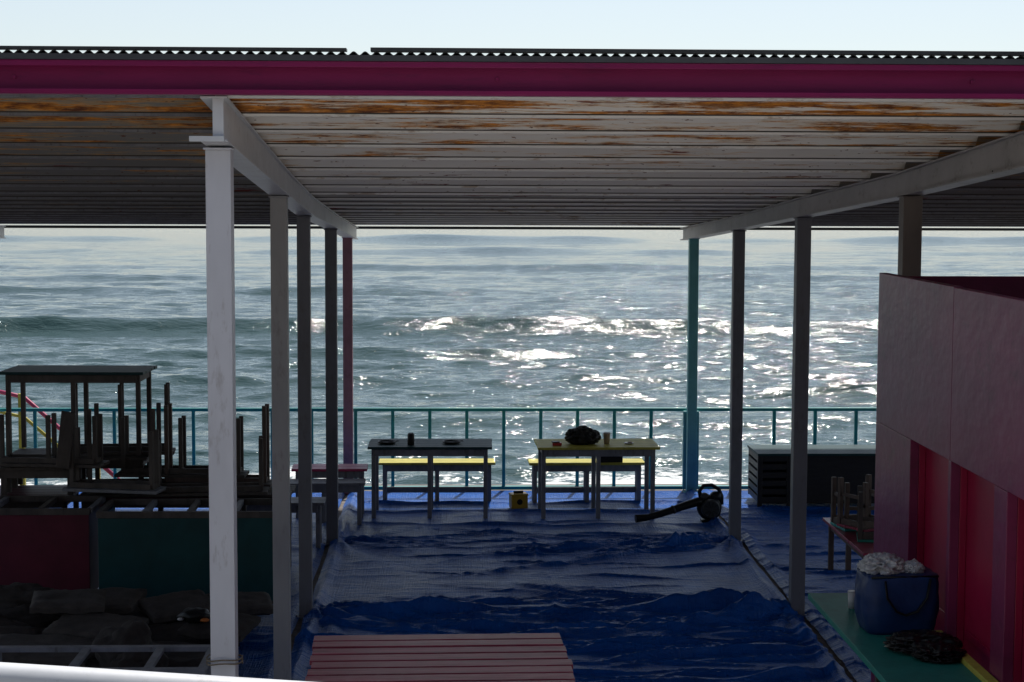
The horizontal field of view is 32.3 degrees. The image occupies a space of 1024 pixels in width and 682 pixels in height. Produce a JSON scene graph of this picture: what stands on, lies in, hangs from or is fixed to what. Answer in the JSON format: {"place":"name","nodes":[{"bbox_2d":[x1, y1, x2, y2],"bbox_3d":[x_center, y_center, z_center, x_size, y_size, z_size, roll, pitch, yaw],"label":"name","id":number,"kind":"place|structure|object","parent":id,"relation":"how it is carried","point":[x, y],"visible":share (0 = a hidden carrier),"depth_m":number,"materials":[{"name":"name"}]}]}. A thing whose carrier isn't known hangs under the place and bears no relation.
{"place":"outdoors","nodes":[
{"label":"outdoors","id":0,"kind":"place"},
{"bbox_2d":[93,640,200,658],"bbox_3d":[-2.496,2.127,11.894,0.650,0.113,0.500,-1,8,21],"label":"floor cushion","id":1,"kind":"object","parent":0,"point":[170,643],"visible":0.11,"depth_m":11.98,"materials":[{"name":"fabric"}]},
{"bbox_2d":[42,612,148,638],"bbox_3d":[-2.853,1.966,12.120,0.600,0.100,0.420,3,11,9],"label":"floor cushion","id":2,"kind":"object","parent":1,"relation":"on","point":[91,625],"visible":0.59,"depth_m":12.07,"materials":[{"name":"brown fabric"}]},
{"bbox_2d":[29,588,105,614],"bbox_3d":[-3.113,1.831,12.401,0.500,0.100,0.400,1,10,-11],"label":"floor cushion","id":3,"kind":"object","parent":2,"relation":"on","point":[72,602],"visible":1,"depth_m":12.28,"materials":[{"name":"grey fabric"}]},
{"bbox_2d":[0,224,1023,484],"bbox_3d":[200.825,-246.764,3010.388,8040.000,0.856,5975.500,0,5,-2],"label":"sea","id":4,"kind":"structure","parent":0,"point":[520,318],"depth_m":62.62,"materials":[{"name":"liquid"}]},
{"bbox_2d":[0,0,1023,57],"label":"sky","id":5,"kind":"structure","parent":0,"point":[357,26],"materials":[{"name":"white"}]},
{"bbox_2d":[291,484,856,681],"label":"wooden deck","id":6,"kind":"structure","parent":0,"point":[298,626],"depth_m":15.41,"materials":[{"name":"wood"}]},
{"bbox_2d":[68,492,344,678],"bbox_3d":[-3.844,1.990,14.002,4.462,0.063,9.824,0,5,-2],"label":"blue tarp","id":7,"kind":"object","parent":6,"relation":"on","point":[256,648],"visible":0.07,"depth_m":13.16,"materials":[{"name":"blue plastic"}]},
{"bbox_2d":[0,485,78,507],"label":"picnic table","id":8,"kind":"object","parent":7,"relation":"on","point":[38,490],"visible":0.17,"depth_m":14.67,"materials":[{"name":"brown wood"}]},
{"bbox_2d":[0,467,75,495],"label":"bench","id":9,"kind":"object","parent":8,"relation":"on","point":[7,474],"visible":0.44,"depth_m":14.52,"materials":[{"name":"brown wood"}]},
{"bbox_2d":[0,412,109,467],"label":"bench","id":10,"kind":"object","parent":9,"relation":"on","point":[48,459],"visible":1,"depth_m":14.44,"materials":[{"name":"brown wood"}]},
{"bbox_2d":[5,455,85,487],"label":"bench","id":11,"kind":"object","parent":8,"relation":"on","point":[16,482],"visible":0.08,"depth_m":15.06,"materials":[{"name":"brown wood"}]},
{"bbox_2d":[11,448,148,479],"bbox_3d":[-3.707,1.089,15.231,1.206,0.250,0.594,0,5,-3],"label":"picnic table","id":12,"kind":"object","parent":8,"relation":"on","point":[135,461],"visible":0.3,"depth_m":14.99,"materials":[{"name":"brown wood"}]},
{"bbox_2d":[0,365,156,455],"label":"picnic table","id":13,"kind":"object","parent":12,"relation":"on","point":[72,375],"visible":0.89,"depth_m":15.00,"materials":[{"name":"brown wood"}]},
{"bbox_2d":[74,382,175,455],"bbox_3d":[-3.352,0.665,15.157,0.906,0.600,0.274,0,5,-6],"label":"bench","id":14,"kind":"object","parent":12,"relation":"on","point":[111,449],"visible":0.38,"depth_m":15.09,"materials":[{"name":"brown wood"}]},
{"bbox_2d":[0,495,105,589],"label":"pink counter","id":15,"kind":"object","parent":7,"relation":"on","point":[44,545],"visible":0.81,"depth_m":13.78,"materials":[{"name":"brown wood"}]},
{"bbox_2d":[86,659,100,667],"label":"floor cushion","id":16,"kind":"object","parent":7,"relation":"on","point":[94,663],"visible":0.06,"depth_m":11.57,"materials":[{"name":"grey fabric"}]},
{"bbox_2d":[0,633,94,666],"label":"floor cushion","id":17,"kind":"object","parent":16,"relation":"on","point":[54,658],"visible":0.58,"depth_m":11.65,"materials":[{"name":"grey fabric"}]},
{"bbox_2d":[0,582,59,634],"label":"rolled blankets","id":18,"kind":"object","parent":17,"relation":"on","point":[16,617],"visible":0.59,"depth_m":12.54,"materials":[{"name":"fabric"}]},
{"bbox_2d":[55,587,146,616],"bbox_3d":[-3.048,1.900,12.860,0.680,0.113,0.450,-2,10,3],"label":"floor cushion","id":19,"kind":"object","parent":18,"relation":"on","point":[122,601],"visible":0.34,"depth_m":12.75,"materials":[{"name":"brown fabric"}]},
{"bbox_2d":[0,645,210,674],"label":"white table frame","id":20,"kind":"object","parent":7,"relation":"on","point":[84,651],"visible":0.68,"depth_m":10.84,"materials":[{"name":"grey wood"}]},
{"bbox_2d":[92,619,168,667],"bbox_3d":[-2.471,2.030,11.385,0.434,0.435,0.762,-2,5,-21],"label":"grey sack","id":21,"kind":"object","parent":7,"relation":"on","point":[134,632],"visible":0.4,"depth_m":11.32,"materials":[{"name":"fabric"}]},
{"bbox_2d":[79,492,208,510],"bbox_3d":[-2.991,1.605,14.846,1.202,0.700,0.614,0,5,-1],"label":"picnic table","id":22,"kind":"object","parent":7,"relation":"on","point":[88,504],"visible":0.09,"depth_m":14.55,"materials":[{"name":"brown wood"}]},
{"bbox_2d":[62,427,165,494],"bbox_3d":[-3.227,0.965,14.333,0.803,0.500,0.254,1,5,10],"label":"bench","id":23,"kind":"object","parent":22,"relation":"on","point":[150,486],"visible":1,"depth_m":14.30,"materials":[{"name":"brown wood"}]},
{"bbox_2d":[56,411,74,468],"bbox_3d":[-3.604,0.797,14.265,0.110,0.480,0.042,9,14,-3],"label":"leaning board","id":24,"kind":"object","parent":23,"relation":"on","point":[65,439],"visible":1,"depth_m":14.24,"materials":[{"name":"brown wood"}]},
{"bbox_2d":[82,403,208,497],"bbox_3d":[-2.957,0.896,14.687,1.157,0.720,0.544,0,5,-5],"label":"picnic table","id":25,"kind":"object","parent":22,"relation":"on","point":[89,440],"visible":0.26,"depth_m":14.44,"materials":[{"name":"brown wood"}]},
{"bbox_2d":[96,498,272,603],"bbox_3d":[-2.514,1.662,13.958,1.420,0.740,0.610,0,5,-2],"label":"teal counter","id":26,"kind":"object","parent":7,"relation":"on","point":[155,553],"visible":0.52,"depth_m":13.66,"materials":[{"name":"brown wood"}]},
{"bbox_2d":[148,621,239,646],"bbox_3d":[-2.264,2.082,12.450,0.600,0.110,0.500,-3,11,-19],"label":"floor cushion","id":27,"kind":"object","parent":7,"relation":"on","point":[163,632],"visible":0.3,"depth_m":12.35,"materials":[{"name":"fabric"}]},
{"bbox_2d":[145,615,183,624],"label":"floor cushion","id":28,"kind":"object","parent":27,"relation":"on","point":[150,621],"visible":0.01,"depth_m":12.79,"materials":[{"name":"fabric"}]},
{"bbox_2d":[206,592,272,615],"bbox_3d":[-2.035,1.946,13.099,0.500,0.098,0.400,2,8,-14],"label":"floor cushion","id":29,"kind":"object","parent":28,"relation":"on","point":[255,603],"visible":0.58,"depth_m":13.00,"materials":[{"name":"brown fabric"}]},
{"bbox_2d":[138,589,209,623],"bbox_3d":[-2.427,1.925,12.833,0.500,0.098,0.400,-5,15,-30],"label":"floor cushion","id":30,"kind":"object","parent":27,"relation":"on","point":[166,608],"visible":0.81,"depth_m":12.77,"materials":[{"name":"grey fabric"}]},
{"bbox_2d":[177,610,260,642],"bbox_3d":[-2.027,1.977,12.248,0.450,0.096,0.450,4,9,9],"label":"floor cushion","id":31,"kind":"object","parent":27,"relation":"on","point":[247,623],"visible":0.5,"depth_m":12.10,"materials":[{"name":"fabric"}]},
{"bbox_2d":[176,607,209,622],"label":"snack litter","id":32,"kind":"object","parent":31,"relation":"on","point":[195,615],"visible":0.98,"depth_m":12.12,"materials":[{"name":"black plastic"}]},
{"bbox_2d":[237,485,295,549],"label":"bench","id":33,"kind":"object","parent":7,"relation":"on","point":[292,490],"visible":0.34,"depth_m":14.84,"materials":[{"name":"brown wood"}]},
{"bbox_2d":[150,436,268,496],"bbox_3d":[-2.482,1.023,14.512,0.954,0.460,0.274,0,5,-7],"label":"bench","id":34,"kind":"object","parent":33,"relation":"on","point":[202,489],"visible":0.64,"depth_m":14.46,"materials":[{"name":"brown wood"}]},
{"bbox_2d":[162,403,271,486],"bbox_3d":[-2.498,0.876,14.952,0.954,0.680,0.274,0,5,2],"label":"bench","id":35,"kind":"object","parent":33,"relation":"on","point":[168,447],"visible":0.76,"depth_m":14.88,"materials":[{"name":"brown wood"}]},
{"bbox_2d":[114,415,248,477],"bbox_3d":[-2.801,0.891,14.993,1.101,0.500,0.274,0,5,1],"label":"bench","id":36,"kind":"object","parent":35,"relation":"on","point":[182,469],"visible":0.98,"depth_m":14.91,"materials":[{"name":"brown wood"}]},
{"bbox_2d":[268,196,290,679],"bbox_3d":[-1.480,0.664,11.313,0.164,3.176,0.164,0,5,-2],"label":"white steel post","id":37,"kind":"object","parent":7,"relation":"on","point":[280,427],"visible":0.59,"depth_m":11.26,"materials":[{"name":"white metal"}]},
{"bbox_2d":[246,497,325,548],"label":"bench","id":38,"kind":"object","parent":7,"relation":"on","point":[318,503],"visible":0.41,"depth_m":15.75,"materials":[{"name":"grey wood"}]},
{"bbox_2d":[295,216,312,618],"bbox_3d":[-1.554,0.578,13.251,0.156,3.024,0.156,0,5,-2],"label":"grey steel post","id":39,"kind":"object","parent":7,"relation":"on","point":[304,410],"visible":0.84,"depth_m":13.20,"materials":[{"name":"metal"}]},
{"bbox_2d":[290,478,365,524],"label":"bench","id":40,"kind":"object","parent":7,"relation":"on","point":[346,485],"visible":0.6,"depth_m":16.99,"materials":[{"name":"grey wood"}]},
{"bbox_2d":[291,464,367,517],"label":"bench","id":41,"kind":"object","parent":7,"relation":"on","point":[347,470],"visible":0.53,"depth_m":17.35,"materials":[{"name":"pink paint"}]},
{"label":"white steel post","id":42,"kind":"object","parent":7,"relation":"on","visible":0},
{"bbox_2d":[0,225,5,238],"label":"white roof beam","id":43,"kind":"structure","parent":42,"relation":"on","point":[2,231],"depth_m":19.02,"materials":[{"name":"metal"}]},
{"bbox_2d":[203,148,237,676],"bbox_3d":[-1.386,0.787,8.474,0.178,3.407,0.178,0,5,-2],"label":"white steel post","id":44,"kind":"object","parent":6,"relation":"on","point":[219,179],"visible":1,"depth_m":8.38,"materials":[{"name":"metal"}]},
{"bbox_2d":[206,654,242,665],"bbox_3d":[-1.389,1.539,8.538,0.180,0.046,0.180,0,5,-2],"label":"rope tie","id":45,"kind":"object","parent":44,"relation":"attached to","point":[208,659],"visible":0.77,"depth_m":8.47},
{"bbox_2d":[189,96,357,238],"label":"white roof beam","id":46,"kind":"structure","parent":44,"relation":"on","point":[258,162],"depth_m":9.75,"materials":[{"name":"metal"}]},
{"bbox_2d":[0,94,315,224],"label":"folded plate ceiling","id":47,"kind":"structure","parent":46,"relation":"on","point":[102,159],"depth_m":11.09,"materials":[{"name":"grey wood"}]},
{"bbox_2d":[0,59,1023,99],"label":"magenta fascia beam","id":48,"kind":"structure","parent":46,"relation":"on","point":[433,79],"depth_m":8.10,"materials":[{"name":"metal"}]},
{"bbox_2d":[0,46,1023,64],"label":"roof edge flashing","id":49,"kind":"object","parent":48,"relation":"on","point":[462,58],"visible":0.98,"depth_m":8.05,"materials":[{"name":"grey metal"}]},
{"bbox_2d":[0,49,1023,58],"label":"corrugated roof sheet","id":50,"kind":"object","parent":48,"relation":"on","point":[511,54],"visible":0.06,"depth_m":8.07,"materials":[{"name":"grey metal"}]},
{"bbox_2d":[324,229,338,544],"bbox_3d":[-1.636,0.421,16.026,0.164,2.874,0.164,0,5,-2],"label":"grey steel post","id":51,"kind":"object","parent":6,"relation":"on","point":[331,360],"visible":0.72,"depth_m":15.97,"materials":[{"name":"metal"}]},
{"bbox_2d":[342,237,352,493],"bbox_3d":[-1.741,0.264,18.761,0.160,2.730,0.160,0,5,-2],"label":"pink post","id":52,"kind":"object","parent":6,"relation":"on","point":[348,350],"visible":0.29,"depth_m":18.70,"materials":[{"name":"metal"}]},
{"bbox_2d":[0,407,876,489],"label":"teal railing","id":53,"kind":"object","parent":6,"relation":"on","point":[466,410],"visible":0.39,"depth_m":19.00,"materials":[{"name":"metal"}]},
{"bbox_2d":[305,633,574,681],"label":"pink plank table","id":54,"kind":"object","parent":6,"relation":"on","point":[525,657],"visible":0.99,"depth_m":9.44,"materials":[{"name":"red paint"}]},
{"bbox_2d":[291,489,852,681],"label":"blue tarp","id":55,"kind":"object","parent":6,"relation":"on","point":[615,592],"visible":0.84,"depth_m":14.30,"materials":[{"name":"blue plastic"}]},
{"bbox_2d":[367,439,491,518],"bbox_3d":[-0.812,1.372,17.609,1.225,0.720,0.594,0,5,-1],"label":"picnic table","id":56,"kind":"object","parent":55,"relation":"on","point":[429,448],"visible":0.98,"depth_m":17.35,"materials":[{"name":"grey wood"}]},
{"bbox_2d":[378,440,398,443],"bbox_3d":[-1.240,1.002,17.514,0.185,0.030,0.185,4,6,36],"label":"ashtray","id":57,"kind":"object","parent":56,"relation":"on","point":[386,441],"visible":1,"depth_m":17.51,"materials":[{"name":"black plastic"}]},
{"bbox_2d":[407,433,413,444],"bbox_3d":[-0.997,0.965,17.418,0.068,0.120,0.068,0,5,-2],"label":"black drink can","id":58,"kind":"object","parent":56,"relation":"on","point":[410,438],"visible":1,"depth_m":17.39,"materials":[{"name":"metal"}]},
{"bbox_2d":[442,440,463,443],"bbox_3d":[-0.600,1.002,17.535,0.185,0.030,0.185,4,6,36],"label":"ashtray","id":59,"kind":"object","parent":56,"relation":"on","point":[451,441],"visible":1,"depth_m":17.53,"materials":[{"name":"black plastic"}]},
{"bbox_2d":[379,458,494,500],"bbox_3d":[-0.778,1.455,18.350,1.201,0.430,0.294,0,5,-2],"label":"bench","id":60,"kind":"object","parent":55,"relation":"on","point":[458,464],"visible":0.87,"depth_m":18.25,"materials":[{"name":"yellow paint"}]},
{"bbox_2d":[508,490,527,508],"bbox_3d":[0.066,1.609,17.959,0.180,0.175,0.131,-1,5,-13],"label":"yellow tape box","id":61,"kind":"object","parent":55,"relation":"on","point":[518,499],"visible":1,"depth_m":17.91,"materials":[{"name":"plastic"}]},
{"bbox_2d":[528,458,643,502],"bbox_3d":[0.770,1.459,18.371,1.201,0.430,0.294,0,5,-3],"label":"bench","id":62,"kind":"object","parent":55,"relation":"on","point":[576,465],"visible":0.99,"depth_m":18.27,"materials":[{"name":"yellow paint"}]},
{"bbox_2d":[601,456,622,462],"bbox_3d":[1.009,1.171,18.301,0.252,0.157,0.167,0,5,-8],"label":"dark satchel","id":63,"kind":"object","parent":62,"relation":"on","point":[614,459],"visible":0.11,"depth_m":18.23,"materials":[{"name":"black leather"}]},
{"bbox_2d":[534,439,659,518],"bbox_3d":[0.838,1.375,17.634,1.204,0.720,0.614,0,5,-3],"label":"picnic table","id":64,"kind":"object","parent":55,"relation":"on","point":[646,448],"visible":0.93,"depth_m":17.38,"materials":[{"name":"yellow paint"}]},
{"bbox_2d":[551,441,561,445],"bbox_3d":[0.438,1.010,17.412,0.102,0.042,0.076,0,5,-2],"label":"red tobacco box","id":65,"kind":"object","parent":64,"relation":"on","point":[556,443],"visible":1,"depth_m":17.39,"materials":[{"name":"cardboard"}]},
{"bbox_2d":[564,425,600,444],"bbox_3d":[0.700,0.929,17.521,0.370,0.186,0.247,0,5,-2],"label":"black bag","id":66,"kind":"object","parent":64,"relation":"on","point":[582,435],"visible":1,"depth_m":17.45,"materials":[{"name":"black plastic"}]},
{"bbox_2d":[603,432,609,443],"bbox_3d":[0.941,0.966,17.532,0.078,0.114,0.078,0,5,-2],"label":"paper cup","id":67,"kind":"object","parent":64,"relation":"on","point":[606,435],"visible":1,"depth_m":17.51,"materials":[{"name":"beige paper"}]},
{"bbox_2d":[634,483,723,522],"bbox_3d":[1.625,1.583,17.207,0.897,0.382,0.236,0,5,-8],"label":"leaf blower","id":68,"kind":"object","parent":55,"relation":"on","point":[708,506],"visible":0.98,"depth_m":17.17,"materials":[{"name":"black plastic"}]},
{"bbox_2d":[682,239,698,492],"bbox_3d":[1.927,0.266,18.882,0.160,2.730,0.160,0,5,-2],"label":"teal post","id":69,"kind":"object","parent":6,"relation":"on","point":[692,345],"visible":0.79,"depth_m":18.83,"materials":[{"name":"metal"}]},
{"bbox_2d":[728,230,746,541],"bbox_3d":[2.065,0.419,16.228,0.162,2.869,0.162,0,5,-2],"label":"grey steel post","id":70,"kind":"object","parent":6,"relation":"on","point":[736,379],"visible":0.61,"depth_m":16.18,"materials":[{"name":"metal"}]},
{"bbox_2d":[680,130,1023,239],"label":"white roof beam","id":71,"kind":"structure","parent":70,"relation":"on","point":[1002,157],"depth_m":11.31,"materials":[{"name":"metal"}]},
{"bbox_2d":[215,95,1023,225],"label":"folded plate ceiling","id":72,"kind":"structure","parent":71,"relation":"on","point":[432,160],"depth_m":10.53,"materials":[{"name":"paint"}]},
{"bbox_2d":[4,225,1023,230],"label":"eave trim","id":73,"kind":"structure","parent":72,"relation":"attached to","point":[465,227],"depth_m":19.47,"materials":[{"name":"grey metal"}]},
{"bbox_2d":[690,121,1023,226],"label":"folded plate ceiling","id":74,"kind":"structure","parent":71,"relation":"on","point":[997,202],"depth_m":14.93,"materials":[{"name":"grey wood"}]},
{"bbox_2d":[701,489,874,681],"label":"blue tarp","id":75,"kind":"object","parent":6,"relation":"on","point":[765,532],"visible":0.27,"depth_m":15.70,"materials":[{"name":"blue plastic"}]},
{"bbox_2d":[747,445,875,506],"bbox_3d":[3.319,1.402,18.375,1.650,0.560,0.650,0,5,-2],"label":"black slatted storage bench","id":76,"kind":"object","parent":75,"relation":"on","point":[769,473],"visible":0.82,"depth_m":18.10,"materials":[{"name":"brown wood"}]},
{"bbox_2d":[823,518,873,569],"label":"bench","id":77,"kind":"object","parent":75,"relation":"on","point":[860,549],"visible":0.15,"depth_m":14.53,"materials":[{"name":"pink wood"}]},
{"bbox_2d":[830,476,874,530],"bbox_3d":[2.857,1.342,14.616,0.340,0.400,0.338,-1,5,-10],"label":"wooden chair","id":78,"kind":"object","parent":77,"relation":"on","point":[847,507],"visible":0.43,"depth_m":14.65,"materials":[{"name":"teal paint"}]},
{"bbox_2d":[837,474,874,531],"bbox_3d":[2.886,1.315,14.364,0.340,0.400,0.338,-3,6,-30],"label":"wooden chair","id":79,"kind":"object","parent":77,"relation":"on","point":[851,522],"visible":0.57,"depth_m":14.36,"materials":[{"name":"brown wood"}]},
{"bbox_2d":[856,485,873,542],"bbox_3d":[2.934,1.384,14.120,0.340,0.400,0.338,1,5,10],"label":"wooden chair","id":80,"kind":"object","parent":77,"relation":"on","point":[862,536],"visible":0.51,"depth_m":13.98,"materials":[{"name":"teal paint"}]},
{"bbox_2d":[897,196,924,275],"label":"grey steel post","id":81,"kind":"object","parent":75,"relation":"on","point":[910,237],"visible":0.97,"depth_m":11.12,"materials":[{"name":"grey metal"}]},
{"bbox_2d":[788,217,812,616],"bbox_3d":[2.179,0.581,13.374,0.166,3.024,0.166,0,5,-2],"label":"grey steel post","id":82,"kind":"object","parent":6,"relation":"on","point":[800,392],"visible":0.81,"depth_m":13.33,"materials":[{"name":"metal"}]},
{"bbox_2d":[871,273,1023,681],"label":"pink shed","id":83,"kind":"structure","parent":6,"relation":"on","point":[949,486],"depth_m":9.11,"materials":[{"name":"paint"}]},
{"bbox_3d":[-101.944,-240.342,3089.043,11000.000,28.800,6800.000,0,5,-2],"label":"ground","id":84,"kind":"structure","parent":0,"visible":0},
{"bbox_2d":[0,390,120,484],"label":"beach stair handrail","id":85,"kind":"object","parent":84,"relation":"on","point":[43,414],"visible":0.09,"depth_m":20.15,"materials":[{"name":"red metal"}]},
{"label":"concrete terrace","id":86,"kind":"structure","parent":0,"visible":0},
{"bbox_2d":[0,662,309,681],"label":"white pipe handrail","id":87,"kind":"object","parent":86,"relation":"on","point":[15,672],"visible":1,"depth_m":4.13,"materials":[{"name":"metal"}]},
{"bbox_2d":[808,593,998,681],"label":"teal shelf counter","id":88,"kind":"object","parent":86,"relation":"on","point":[882,663],"visible":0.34,"depth_m":8.77,"materials":[{"name":"paint"}]},
{"bbox_2d":[848,590,854,608],"bbox_3d":[1.895,1.440,9.842,0.050,0.098,0.050,0,5,-2],"label":"white cup","id":89,"kind":"object","parent":88,"relation":"on","point":[851,594],"visible":0.7,"depth_m":9.82,"materials":[{"name":"plastic"}]},
{"bbox_2d":[854,566,938,634],"bbox_3d":[2.038,1.373,9.359,0.419,0.320,0.328,0,5,-5],"label":"blue cooler bag","id":90,"kind":"object","parent":88,"relation":"on","point":[891,604],"visible":0.86,"depth_m":9.23,"materials":[{"name":"fabric"}]},
{"bbox_2d":[857,552,924,574],"bbox_3d":[2.006,1.190,9.351,0.358,0.147,0.218,0,5,-2],"label":"white plastic bag","id":91,"kind":"object","parent":90,"relation":"on","point":[883,563],"visible":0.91,"depth_m":9.30,"materials":[{"name":"white plastic"}]},
{"bbox_2d":[883,629,966,663],"bbox_3d":[2.078,1.522,8.872,0.402,0.095,0.450,0,5,-2],"label":"black bin liner","id":92,"kind":"object","parent":88,"relation":"on","point":[929,646],"visible":1,"depth_m":8.82,"materials":[{"name":"black plastic"}]}
]}

